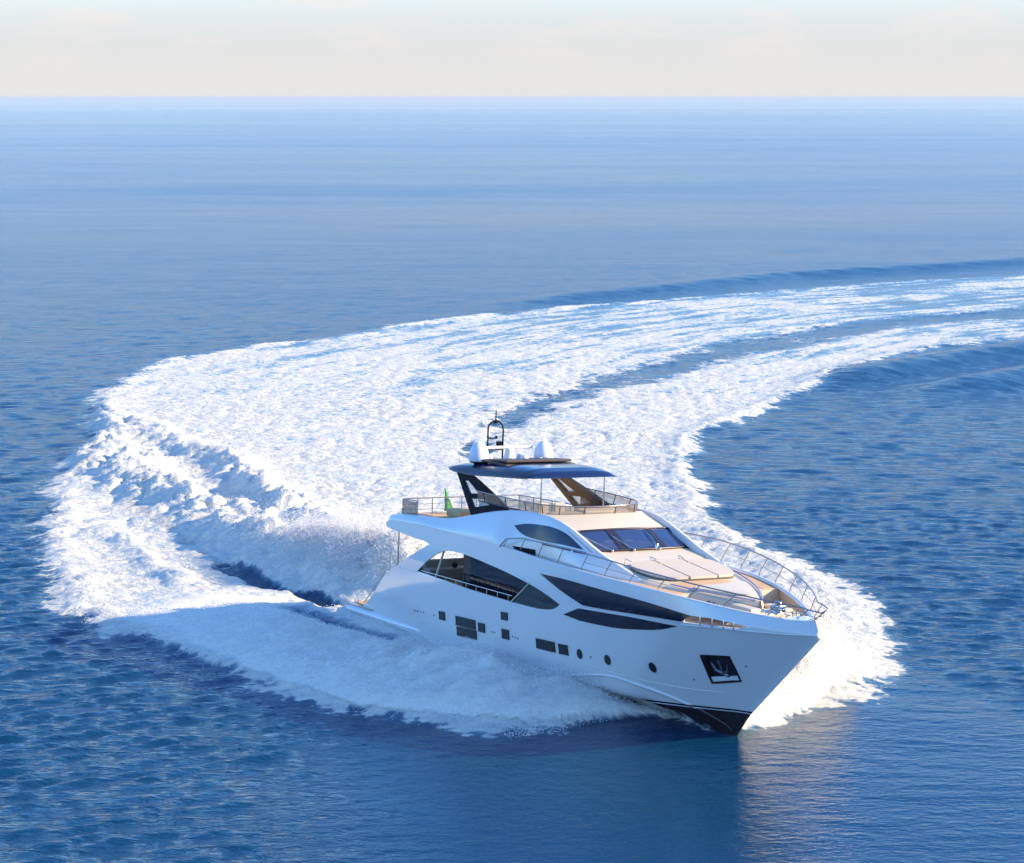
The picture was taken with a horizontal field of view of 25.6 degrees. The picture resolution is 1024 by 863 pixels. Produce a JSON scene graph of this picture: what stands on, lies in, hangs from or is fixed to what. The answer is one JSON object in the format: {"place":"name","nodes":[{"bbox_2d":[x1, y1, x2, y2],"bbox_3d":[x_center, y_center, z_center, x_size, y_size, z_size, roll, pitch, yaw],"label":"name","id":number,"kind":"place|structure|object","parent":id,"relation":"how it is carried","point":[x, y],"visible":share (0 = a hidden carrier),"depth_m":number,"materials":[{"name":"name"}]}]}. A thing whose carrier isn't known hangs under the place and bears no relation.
{"place":"outdoors","nodes":[
{"label":"outdoors","id":0,"kind":"place"},
{"bbox_2d":[0,98,1023,862],"bbox_3d":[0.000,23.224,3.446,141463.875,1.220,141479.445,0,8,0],"label":"sea","id":1,"kind":"structure","parent":0,"point":[132,230],"depth_m":182.36,"materials":[{"name":"liquid"}]},
{"bbox_2d":[74,400,454,587],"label":"stern spray","id":2,"kind":"object","parent":1,"relation":"on","point":[362,528],"visible":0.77,"depth_m":113.64,"materials":[{"name":"white liquid"}]},
{"bbox_2d":[84,598,671,738],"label":"bow spray","id":3,"kind":"object","parent":1,"relation":"on","point":[503,658],"visible":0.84,"depth_m":90.95,"materials":[{"name":"white liquid"}]},
{"bbox_2d":[0,273,1023,744],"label":"wake foam","id":4,"kind":"object","parent":1,"relation":"on","point":[644,401],"visible":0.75,"depth_m":147.71,"materials":[{"name":"liquid"}]},
{"bbox_2d":[346,409,828,735],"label":"motor yacht","id":5,"kind":"object","parent":1,"relation":"on","point":[626,597],"visible":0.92,"depth_m":89.75,"materials":[{"name":"paint"}]},
{"bbox_2d":[438,611,444,620],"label":"hull window","id":6,"kind":"structure","parent":5,"relation":"in","point":[441,614],"depth_m":97.64,"materials":[{"name":"black glass"}]},
{"bbox_2d":[443,487,453,510],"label":"ensign flag","id":7,"kind":"object","parent":5,"relation":"attached to","point":[450,504],"visible":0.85,"depth_m":102.79,"materials":[{"name":"green fabric"}]},
{"bbox_2d":[455,616,475,629],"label":"hull window","id":8,"kind":"structure","parent":5,"relation":"in","point":[460,621],"depth_m":95.82,"materials":[{"name":"black glass"}]},
{"bbox_2d":[456,626,476,639],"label":"hull window","id":9,"kind":"structure","parent":5,"relation":"in","point":[463,632],"depth_m":95.81,"materials":[{"name":"black glass"}]},
{"bbox_2d":[478,622,484,632],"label":"hull window","id":10,"kind":"structure","parent":5,"relation":"in","point":[481,626],"depth_m":94.66,"materials":[{"name":"black glass"}]},
{"bbox_2d":[500,611,507,620],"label":"hull window","id":11,"kind":"structure","parent":5,"relation":"in","point":[504,615],"depth_m":92.92,"materials":[{"name":"black glass"}]},
{"bbox_2d":[501,628,509,639],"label":"hull window","id":12,"kind":"structure","parent":5,"relation":"in","point":[505,633],"depth_m":92.94,"materials":[{"name":"black glass"}]},
{"bbox_2d":[512,546,535,554],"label":"window","id":13,"kind":"structure","parent":5,"relation":"in","point":[531,551],"depth_m":92.32,"materials":[{"name":"black glass"}]},
{"bbox_2d":[535,638,555,652],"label":"hull window","id":14,"kind":"structure","parent":5,"relation":"in","point":[546,645],"depth_m":90.34,"materials":[{"name":"black glass"}]},
{"bbox_2d":[514,524,582,549],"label":"wheelhouse window","id":15,"kind":"structure","parent":5,"relation":"in","point":[535,531],"depth_m":91.43,"materials":[{"name":"black glass"}]},
{"bbox_2d":[541,543,570,550],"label":"railing","id":16,"kind":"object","parent":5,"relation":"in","point":[541,543],"depth_m":90.72,"materials":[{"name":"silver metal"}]},
{"bbox_2d":[558,643,568,655],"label":"hull window","id":17,"kind":"structure","parent":5,"relation":"in","point":[563,649],"depth_m":89.38,"materials":[{"name":"black glass"}]},
{"bbox_2d":[541,574,689,620],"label":"side window","id":18,"kind":"structure","parent":5,"relation":"in","point":[585,595],"depth_m":86.50,"materials":[{"name":"black glass"}]},
{"bbox_2d":[563,608,675,629],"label":"side window","id":19,"kind":"structure","parent":5,"relation":"in","point":[589,616],"depth_m":86.46,"materials":[{"name":"black glass"}]},
{"bbox_2d":[748,587,860,722],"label":"bow spray","id":20,"kind":"object","parent":1,"relation":"on","point":[825,617],"visible":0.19,"depth_m":92.27,"materials":[{"name":"white liquid"}]},
{"bbox_2d":[0,0,1023,97],"label":"sky","id":21,"kind":"structure","parent":0,"point":[49,48],"materials":[{"name":"white"}]}
]}

